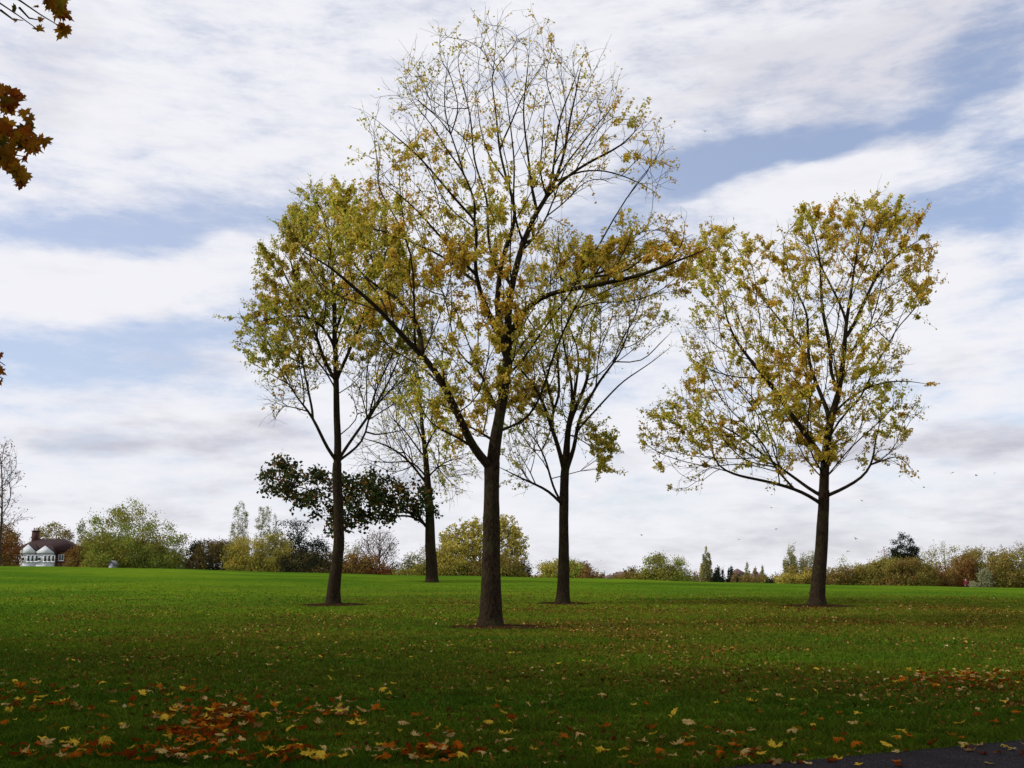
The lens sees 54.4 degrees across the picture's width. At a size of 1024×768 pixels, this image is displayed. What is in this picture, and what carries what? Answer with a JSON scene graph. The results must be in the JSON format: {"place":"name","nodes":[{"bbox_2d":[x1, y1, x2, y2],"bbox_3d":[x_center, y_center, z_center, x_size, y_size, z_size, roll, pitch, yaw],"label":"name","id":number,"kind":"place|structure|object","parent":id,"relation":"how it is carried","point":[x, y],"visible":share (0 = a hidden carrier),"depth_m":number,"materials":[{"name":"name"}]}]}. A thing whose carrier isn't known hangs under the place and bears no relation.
{"place":"outdoors","nodes":[
{"label":"outdoors","id":0,"kind":"place"},
{"bbox_2d":[10,528,76,566],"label":"brick house","id":1,"kind":"structure","parent":0,"point":[36,551],"depth_m":201.80,"materials":[{"name":"tile"}]},
{"bbox_2d":[107,560,118,567],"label":"garden shed","id":2,"kind":"structure","parent":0,"point":[113,564],"depth_m":116.16,"materials":[{"name":"white"}]},
{"bbox_2d":[0,566,1023,767],"bbox_3d":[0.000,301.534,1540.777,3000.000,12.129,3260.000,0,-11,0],"label":"meadow","id":3,"kind":"structure","parent":0,"point":[142,574],"depth_m":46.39,"materials":[{"name":"plant"}]},
{"bbox_2d":[1,529,21,563],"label":"autumn tree","id":4,"kind":"object","parent":3,"relation":"on","point":[14,542],"visible":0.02,"depth_m":236.47,"materials":[{"name":"orange plant"}]},
{"bbox_2d":[1,524,24,565],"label":"bush","id":5,"kind":"object","parent":3,"relation":"on","point":[8,553],"visible":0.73,"depth_m":161.95,"materials":[{"name":"brown plant"}]},
{"bbox_2d":[0,437,32,565],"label":"bare tree","id":6,"kind":"object","parent":3,"relation":"on","point":[2,494],"visible":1,"depth_m":149.25,"materials":[{"name":"brown plant"}]},
{"bbox_2d":[19,747,39,755],"bbox_3d":[-4.349,3.284,8.915,0.174,0.061,0.195,1,-28,22],"label":"fallen leaf","id":7,"kind":"object","parent":3,"relation":"on","point":[27,751],"visible":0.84,"depth_m":8.92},
{"bbox_2d":[0,0,73,385],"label":"overhanging maple","id":8,"kind":"object","parent":3,"relation":"on","point":[25,137],"visible":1,"depth_m":7.47,"materials":[{"name":"orange plant"}]},
{"bbox_2d":[40,738,55,744],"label":"fallen leaf","id":9,"kind":"object","parent":3,"relation":"on","point":[48,741],"visible":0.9,"depth_m":9.58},
{"bbox_2d":[28,521,73,542],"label":"autumn tree","id":10,"kind":"object","parent":3,"relation":"on","point":[49,533],"visible":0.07,"depth_m":231.74,"materials":[{"name":"green plant"}]},
{"bbox_2d":[62,527,77,544],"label":"autumn tree","id":11,"kind":"object","parent":3,"relation":"on","point":[72,535],"visible":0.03,"depth_m":237.44,"materials":[{"name":"green plant"}]},
{"bbox_2d":[64,751,81,757],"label":"fallen leaf","id":12,"kind":"object","parent":3,"relation":"on","point":[74,755],"visible":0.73,"depth_m":8.79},
{"bbox_2d":[58,537,99,566],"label":"hedge bush","id":13,"kind":"object","parent":3,"relation":"on","point":[73,560],"visible":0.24,"depth_m":129.04,"materials":[{"name":"brown plant"}]},
{"bbox_2d":[74,518,86,552],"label":"poplar tree","id":14,"kind":"object","parent":3,"relation":"on","point":[80,531],"visible":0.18,"depth_m":148.49,"materials":[{"name":"green plant"}]},
{"bbox_2d":[88,738,98,746],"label":"fallen leaf","id":15,"kind":"object","parent":3,"relation":"on","point":[94,743],"visible":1,"depth_m":8.96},
{"bbox_2d":[96,749,110,756],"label":"fallen leaf","id":16,"kind":"object","parent":3,"relation":"on","point":[105,755],"visible":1,"depth_m":8.85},
{"bbox_2d":[98,735,111,744],"bbox_3d":[-3.813,3.335,9.330,0.137,0.063,0.160,9,-55,-18],"label":"fallen leaf","id":17,"kind":"object","parent":3,"relation":"on","point":[103,738],"visible":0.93,"depth_m":9.36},
{"bbox_2d":[124,747,135,758],"bbox_3d":[-3.370,3.259,8.813,0.114,0.037,0.129,16,36,31],"label":"fallen leaf","id":18,"kind":"object","parent":3,"relation":"on","point":[127,754],"visible":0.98,"depth_m":8.82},
{"bbox_2d":[77,496,190,568],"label":"willow thicket","id":19,"kind":"object","parent":3,"relation":"on","point":[129,551],"visible":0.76,"depth_m":122.66,"materials":[{"name":"green plant"}]},
{"bbox_2d":[143,754,157,760],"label":"fallen leaf","id":20,"kind":"object","parent":3,"relation":"on","point":[154,757],"visible":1,"depth_m":8.68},
{"bbox_2d":[154,749,166,752],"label":"fallen leaf","id":21,"kind":"object","parent":3,"relation":"on","point":[162,750],"visible":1,"depth_m":8.74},
{"bbox_2d":[162,742,184,750],"bbox_3d":[-3.101,3.329,9.149,0.213,0.067,0.190,5,-22,-33],"label":"fallen leaf","id":22,"kind":"object","parent":3,"relation":"on","point":[167,747],"visible":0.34,"depth_m":9.09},
{"bbox_2d":[194,749,208,755],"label":"fallen leaf","id":23,"kind":"object","parent":3,"relation":"on","point":[200,751],"visible":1,"depth_m":8.85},
{"bbox_2d":[182,538,237,569],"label":"hedge bush","id":24,"kind":"object","parent":3,"relation":"on","point":[199,557],"visible":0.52,"depth_m":121.03,"materials":[{"name":"green plant"}]},
{"bbox_2d":[207,745,217,751],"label":"fallen leaf","id":25,"kind":"object","parent":3,"relation":"on","point":[212,748],"visible":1,"depth_m":8.93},
{"bbox_2d":[229,501,249,556],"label":"poplar tree","id":26,"kind":"object","parent":3,"relation":"on","point":[241,530],"visible":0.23,"depth_m":158.57,"materials":[{"name":"green plant"}]},
{"bbox_2d":[213,531,268,570],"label":"hedge bush","id":27,"kind":"object","parent":3,"relation":"on","point":[236,562],"visible":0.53,"depth_m":119.50,"materials":[{"name":"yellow plant"}]},
{"bbox_2d":[253,722,262,727],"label":"fallen leaf","id":28,"kind":"object","parent":3,"relation":"on","point":[256,724],"visible":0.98,"depth_m":10.46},
{"bbox_2d":[253,505,272,559],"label":"poplar tree","id":29,"kind":"object","parent":3,"relation":"on","point":[265,516],"visible":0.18,"depth_m":158.46,"materials":[{"name":"green plant"}]},
{"bbox_2d":[244,528,302,572],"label":"hedge bush","id":30,"kind":"object","parent":3,"relation":"on","point":[267,563],"visible":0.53,"depth_m":118.41,"materials":[{"name":"green plant"}]},
{"bbox_2d":[272,515,277,551],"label":"poplar tree","id":31,"kind":"object","parent":3,"relation":"on","point":[275,517],"visible":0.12,"depth_m":158.47,"materials":[{"name":"green plant"}]},
{"bbox_2d":[293,743,303,748],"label":"fallen leaf","id":32,"kind":"object","parent":3,"relation":"on","point":[299,746],"visible":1,"depth_m":8.93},
{"bbox_2d":[266,518,332,570],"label":"evergreen tree","id":33,"kind":"object","parent":3,"relation":"on","point":[314,545],"visible":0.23,"depth_m":125.90,"materials":[{"name":"green plant"}]},
{"bbox_2d":[274,546,351,572],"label":"hedge bush","id":34,"kind":"object","parent":3,"relation":"on","point":[288,564],"visible":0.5,"depth_m":115.83,"materials":[{"name":"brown plant"}]},
{"bbox_2d":[311,750,325,759],"bbox_3d":[-1.672,3.202,8.592,0.148,0.059,0.127,13,11,6],"label":"fallen leaf","id":35,"kind":"object","parent":3,"relation":"on","point":[321,754],"visible":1,"depth_m":8.58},
{"bbox_2d":[212,170,448,603],"bbox_3d":[-8.996,-0.232,49.204,11.946,21.877,10.191,0,-11,0],"label":"lime tree","id":36,"kind":"object","parent":3,"relation":"on","point":[268,304],"visible":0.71,"depth_m":48.42,"materials":[{"name":"green plant"}]},
{"bbox_2d":[301,603,363,605],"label":"bare soil","id":37,"kind":"structure","parent":3,"relation":"on","point":[336,604],"depth_m":46.62,"materials":[{"name":"soil"}]},
{"bbox_2d":[344,541,363,571],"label":"hedge bush","id":38,"kind":"object","parent":3,"relation":"on","point":[355,548],"visible":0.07,"depth_m":120.35,"materials":[{"name":"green plant"}]},
{"bbox_2d":[327,551,400,574],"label":"hedge bush","id":39,"kind":"object","parent":3,"relation":"on","point":[366,565],"visible":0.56,"depth_m":114.41,"materials":[{"name":"brown plant"}]},
{"bbox_2d":[254,351,482,582],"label":"maple tree","id":40,"kind":"object","parent":3,"relation":"on","point":[376,492],"visible":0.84,"depth_m":73.21,"materials":[{"name":"green plant"}]},
{"bbox_2d":[354,526,401,565],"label":"bare tree","id":41,"kind":"object","parent":3,"relation":"on","point":[380,547],"visible":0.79,"depth_m":119.14,"materials":[{"name":"brown plant"}]},
{"bbox_2d":[380,751,391,759],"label":"fallen leaf","id":42,"kind":"object","parent":3,"relation":"on","point":[387,755],"visible":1,"depth_m":8.73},
{"bbox_2d":[386,741,395,747],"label":"fallen leaf","id":43,"kind":"object","parent":3,"relation":"on","point":[391,744],"visible":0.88,"depth_m":9.28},
{"bbox_2d":[389,561,402,571],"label":"bush","id":44,"kind":"object","parent":3,"relation":"on","point":[395,566],"visible":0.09,"depth_m":235.76,"materials":[{"name":"green plant"}]},
{"bbox_2d":[406,740,412,749],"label":"fallen leaf","id":45,"kind":"object","parent":3,"relation":"on","point":[408,746],"visible":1,"depth_m":8.93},
{"bbox_2d":[396,544,425,572],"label":"hedge bush","id":46,"kind":"object","parent":3,"relation":"on","point":[407,562],"visible":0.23,"depth_m":121.63,"materials":[{"name":"green plant"}]},
{"bbox_2d":[408,752,418,759],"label":"fallen leaf","id":47,"kind":"object","parent":3,"relation":"on","point":[411,756],"visible":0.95,"depth_m":8.78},
{"bbox_2d":[391,557,441,575],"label":"hedge bush","id":48,"kind":"object","parent":3,"relation":"on","point":[421,571],"visible":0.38,"depth_m":110.35,"materials":[{"name":"green plant"}]},
{"bbox_2d":[416,743,428,754],"bbox_3d":[-0.821,3.283,8.963,0.138,0.155,0.049,18,-61,-49],"label":"fallen leaf","id":49,"kind":"object","parent":3,"relation":"on","point":[420,750],"visible":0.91,"depth_m":8.97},
{"bbox_2d":[423,539,479,575],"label":"hedge bush","id":50,"kind":"object","parent":3,"relation":"on","point":[448,564],"visible":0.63,"depth_m":110.13,"materials":[{"name":"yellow plant"}]},
{"bbox_2d":[457,751,468,758],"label":"fallen leaf","id":51,"kind":"object","parent":3,"relation":"on","point":[460,754],"visible":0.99,"depth_m":8.64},
{"bbox_2d":[468,747,481,755],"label":"fallen leaf","id":52,"kind":"object","parent":3,"relation":"on","point":[471,751],"visible":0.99,"depth_m":8.93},
{"bbox_2d":[474,746,485,752],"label":"fallen leaf","id":53,"kind":"object","parent":3,"relation":"on","point":[482,748],"visible":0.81,"depth_m":9.01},
{"bbox_2d":[436,514,529,562],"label":"willow tree","id":54,"kind":"object","parent":3,"relation":"on","point":[511,534],"visible":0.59,"depth_m":114.57,"materials":[{"name":"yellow plant"}]},
{"bbox_2d":[466,552,531,576],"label":"hedge bush","id":55,"kind":"object","parent":3,"relation":"on","point":[508,568],"visible":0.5,"depth_m":109.34,"materials":[{"name":"green plant"}]},
{"bbox_2d":[441,624,566,629],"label":"bare soil","id":56,"kind":"structure","parent":3,"relation":"on","point":[513,626],"depth_m":31.59,"materials":[{"name":"soil"}]},
{"bbox_2d":[282,3,729,625],"bbox_3d":[-0.314,-3.266,34.215,15.875,22.744,9.899,0,-11,0],"label":"lime tree","id":57,"kind":"object","parent":3,"relation":"on","point":[504,335],"visible":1,"depth_m":33.60,"materials":[{"name":"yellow plant"}]},
{"bbox_2d":[505,714,516,719],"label":"fallen leaf","id":58,"kind":"object","parent":3,"relation":"on","point":[511,716],"visible":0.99,"depth_m":11.03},
{"bbox_2d":[0,644,1023,764],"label":"leaf drift","id":59,"kind":"object","parent":3,"relation":"on","point":[249,715],"visible":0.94,"depth_m":11.62,"materials":[{"name":"plant"}]},
{"bbox_2d":[173,729,182,735],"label":"fallen leaf","id":60,"kind":"object","parent":59,"relation":"on","point":[178,732],"visible":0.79,"depth_m":9.69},
{"bbox_2d":[207,727,215,736],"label":"fallen leaf","id":61,"kind":"object","parent":59,"relation":"on","point":[210,733],"visible":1,"depth_m":9.60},
{"bbox_2d":[0,585,1023,767],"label":"leaf litter","id":62,"kind":"object","parent":3,"relation":"on","point":[1020,702],"visible":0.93,"depth_m":20.99,"materials":[{"name":"plant"}]},
{"bbox_2d":[511,553,533,576],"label":"bush","id":63,"kind":"object","parent":3,"relation":"on","point":[527,572],"visible":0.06,"depth_m":117.92,"materials":[{"name":"green plant"}]},
{"bbox_2d":[531,558,588,577],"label":"hedge bush","id":64,"kind":"object","parent":3,"relation":"on","point":[550,570],"visible":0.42,"depth_m":109.20,"materials":[{"name":"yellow plant"}]},
{"bbox_2d":[538,602,590,604],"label":"bare soil","id":65,"kind":"structure","parent":3,"relation":"on","point":[573,603],"depth_m":48.87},
{"bbox_2d":[485,225,683,602],"bbox_3d":[3.872,1.075,51.101,11.055,20.042,9.054,0,-11,0],"label":"lime tree","id":66,"kind":"object","parent":3,"relation":"on","point":[607,440],"visible":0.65,"depth_m":50.46,"materials":[{"name":"yellow autumn leaf"},{"name":"bark"}]},
{"bbox_2d":[577,560,593,574],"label":"round tree","id":67,"kind":"object","parent":3,"relation":"on","point":[585,564],"visible":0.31,"depth_m":206.29,"materials":[{"name":"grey plant"}]},
{"bbox_2d":[572,563,604,577],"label":"hedge bush","id":68,"kind":"object","parent":3,"relation":"on","point":[585,575],"visible":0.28,"depth_m":107.85,"materials":[{"name":"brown plant"}]},
{"bbox_2d":[595,746,609,752],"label":"fallen leaf","id":69,"kind":"object","parent":3,"relation":"on","point":[600,748],"visible":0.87,"depth_m":9.05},
{"bbox_2d":[608,565,652,579],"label":"hedge bush","id":70,"kind":"object","parent":3,"relation":"on","point":[629,574],"visible":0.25,"depth_m":115.53,"materials":[{"name":"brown plant"}]},
{"bbox_2d":[655,747,665,752],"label":"fallen leaf","id":71,"kind":"object","parent":3,"relation":"on","point":[657,749],"visible":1,"depth_m":8.78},
{"bbox_2d":[633,550,697,581],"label":"willow thicket","id":72,"kind":"object","parent":3,"relation":"on","point":[664,571],"visible":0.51,"depth_m":115.06,"materials":[{"name":"green plant"}]},
{"bbox_2d":[669,737,684,744],"bbox_3d":[1.555,3.378,9.408,0.160,0.050,0.142,-9,-13,-17],"label":"fallen leaf","id":73,"kind":"object","parent":3,"relation":"on","point":[679,741],"visible":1,"depth_m":9.43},
{"bbox_2d":[682,741,694,745],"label":"fallen leaf","id":74,"kind":"object","parent":3,"relation":"on","point":[688,743],"visible":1,"depth_m":9.41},
{"bbox_2d":[682,719,696,724],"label":"fallen leaf","id":75,"kind":"object","parent":3,"relation":"on","point":[688,721],"visible":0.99,"depth_m":10.68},
{"bbox_2d":[691,568,699,581],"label":"hedge bush","id":76,"kind":"object","parent":3,"relation":"on","point":[694,574],"visible":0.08,"depth_m":132.24,"materials":[{"name":"green plant"}]},
{"bbox_2d":[697,545,713,581],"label":"poplar tree","id":77,"kind":"object","parent":3,"relation":"on","point":[706,572],"visible":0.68,"depth_m":122.56,"materials":[{"name":"green plant"}]},
{"bbox_2d":[711,565,725,581],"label":"evergreen bush","id":78,"kind":"object","parent":3,"relation":"on","point":[717,576],"visible":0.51,"depth_m":121.45,"materials":[{"name":"green plant"}]},
{"bbox_2d":[725,565,733,581],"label":"conifer tree","id":79,"kind":"object","parent":3,"relation":"on","point":[730,569],"visible":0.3,"depth_m":121.61,"materials":[{"name":"green plant"}]},
{"bbox_2d":[730,569,738,581],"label":"hedge bush","id":80,"kind":"object","parent":3,"relation":"on","point":[734,579],"visible":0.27,"depth_m":120.46,"materials":[{"name":"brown plant"}]},
{"bbox_2d":[729,569,744,576],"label":"distant house","id":81,"kind":"structure","parent":3,"relation":"on","point":[740,571],"depth_m":256.20,"materials":[{"name":"tile"}]},
{"bbox_2d":[740,748,752,757],"bbox_3d":[2.068,3.242,8.768,0.135,0.053,0.115,-32,8,-29],"label":"fallen leaf","id":82,"kind":"object","parent":3,"relation":"on","point":[744,751],"visible":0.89,"depth_m":8.76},
{"bbox_2d":[744,562,750,577],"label":"poplar tree","id":83,"kind":"object","parent":3,"relation":"on","point":[747,571],"visible":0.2,"depth_m":122.63,"materials":[{"name":"green plant"}]},
{"bbox_2d":[752,566,758,580],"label":"poplar tree","id":84,"kind":"object","parent":3,"relation":"on","point":[754,571],"visible":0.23,"depth_m":124.56,"materials":[{"name":"green plant"}]},
{"bbox_2d":[734,570,780,582],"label":"hedge bush","id":85,"kind":"object","parent":3,"relation":"on","point":[745,579],"visible":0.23,"depth_m":118.29,"materials":[{"name":"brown plant"}]},
{"bbox_2d":[759,566,766,578],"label":"poplar tree","id":86,"kind":"object","parent":3,"relation":"on","point":[761,572],"visible":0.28,"depth_m":123.60,"materials":[{"name":"green plant"}]},
{"bbox_2d":[767,739,782,746],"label":"fallen leaf","id":87,"kind":"object","parent":3,"relation":"on","point":[772,743],"visible":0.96,"depth_m":9.36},
{"bbox_2d":[780,542,799,574],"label":"poplar tree","id":88,"kind":"object","parent":3,"relation":"on","point":[793,560],"visible":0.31,"depth_m":125.63,"materials":[{"name":"green plant"}]},
{"bbox_2d":[632,177,948,605],"bbox_3d":[13.992,0.044,49.411,16.058,21.614,11.655,0,-11,0],"label":"lime tree","id":89,"kind":"object","parent":3,"relation":"on","point":[796,411],"visible":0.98,"depth_m":48.67,"materials":[{"name":"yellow plant"}]},
{"bbox_2d":[771,563,827,583],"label":"hedge section","id":90,"kind":"object","parent":3,"relation":"on","point":[791,577],"visible":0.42,"depth_m":114.08,"materials":[{"name":"yellow plant"}]},
{"bbox_2d":[797,549,813,574],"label":"poplar tree","id":91,"kind":"object","parent":3,"relation":"on","point":[806,562],"visible":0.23,"depth_m":126.25,"materials":[{"name":"green plant"}]},
{"bbox_2d":[780,604,861,606],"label":"bare soil","id":92,"kind":"structure","parent":3,"relation":"on","point":[827,605],"depth_m":46.74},
{"bbox_2d":[831,737,844,743],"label":"fallen leaf","id":93,"kind":"object","parent":3,"relation":"on","point":[836,739],"visible":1,"depth_m":9.45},
{"bbox_2d":[826,559,872,584],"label":"hedge section","id":94,"kind":"object","parent":3,"relation":"on","point":[841,576],"visible":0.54,"depth_m":112.87,"materials":[{"name":"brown plant"}]},
{"bbox_2d":[849,741,863,747],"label":"fallen leaf","id":95,"kind":"object","parent":3,"relation":"on","point":[853,743],"visible":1,"depth_m":9.22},
{"bbox_2d":[836,554,877,584],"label":"sparse tree","id":96,"kind":"object","parent":3,"relation":"on","point":[847,565],"visible":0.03,"depth_m":137.88,"materials":[{"name":"green plant"}]},
{"bbox_2d":[855,555,907,584],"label":"hedge section","id":97,"kind":"object","parent":3,"relation":"on","point":[876,577],"visible":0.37,"depth_m":112.23,"materials":[{"name":"green plant"}]},
{"bbox_2d":[880,740,893,746],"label":"fallen leaf","id":98,"kind":"object","parent":3,"relation":"on","point":[886,744],"visible":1,"depth_m":9.26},
{"bbox_2d":[887,531,924,579],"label":"pine tree","id":99,"kind":"object","parent":3,"relation":"on","point":[914,551],"visible":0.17,"depth_m":129.86,"materials":[{"name":"green plant"}]},
{"bbox_2d":[878,556,945,585],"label":"hedge section","id":100,"kind":"object","parent":3,"relation":"on","point":[899,570],"visible":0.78,"depth_m":109.03,"materials":[{"name":"green plant"}]},
{"bbox_2d":[920,540,978,574],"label":"sparse tree","id":101,"kind":"object","parent":3,"relation":"on","point":[944,561],"visible":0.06,"depth_m":136.00,"materials":[{"name":"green plant"}]},
{"bbox_2d":[920,549,980,586],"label":"hedge section","id":102,"kind":"object","parent":3,"relation":"on","point":[950,576],"visible":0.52,"depth_m":112.33,"materials":[{"name":"brown plant"}]},
{"bbox_2d":[950,544,1013,587],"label":"hedge section","id":103,"kind":"object","parent":3,"relation":"on","point":[981,554],"visible":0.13,"depth_m":115.65,"materials":[{"name":"plant"}]},
{"bbox_2d":[969,567,995,587],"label":"pale shrub","id":104,"kind":"object","parent":3,"relation":"on","point":[985,579],"visible":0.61,"depth_m":107.17,"materials":[{"name":"green plant"}]},
{"bbox_2d":[982,545,1023,587],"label":"hedge section","id":105,"kind":"object","parent":3,"relation":"on","point":[1012,575],"visible":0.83,"depth_m":107.95,"materials":[{"name":"green plant"}]},
{"bbox_2d":[986,540,1023,568],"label":"sparse tree","id":106,"kind":"object","parent":3,"relation":"on","point":[1011,549],"visible":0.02,"depth_m":133.28,"materials":[{"name":"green plant"}]},
{"bbox_2d":[0,0,1023,578],"label":"sky","id":107,"kind":"structure","parent":0,"point":[177,128],"materials":[{"name":"white"}]},
{"bbox_2d":[720,740,1023,767],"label":"path","id":108,"kind":"structure","parent":0,"point":[953,757],"depth_m":8.81,"materials":[{"name":"asphalt"}]},
{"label":"fallen leaf","id":109,"kind":"object","parent":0,"visible":0},
{"bbox_2d":[187,729,197,735],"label":"fallen leaf","id":110,"kind":"object","parent":109,"relation":"on","point":[190,731],"visible":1,"depth_m":9.59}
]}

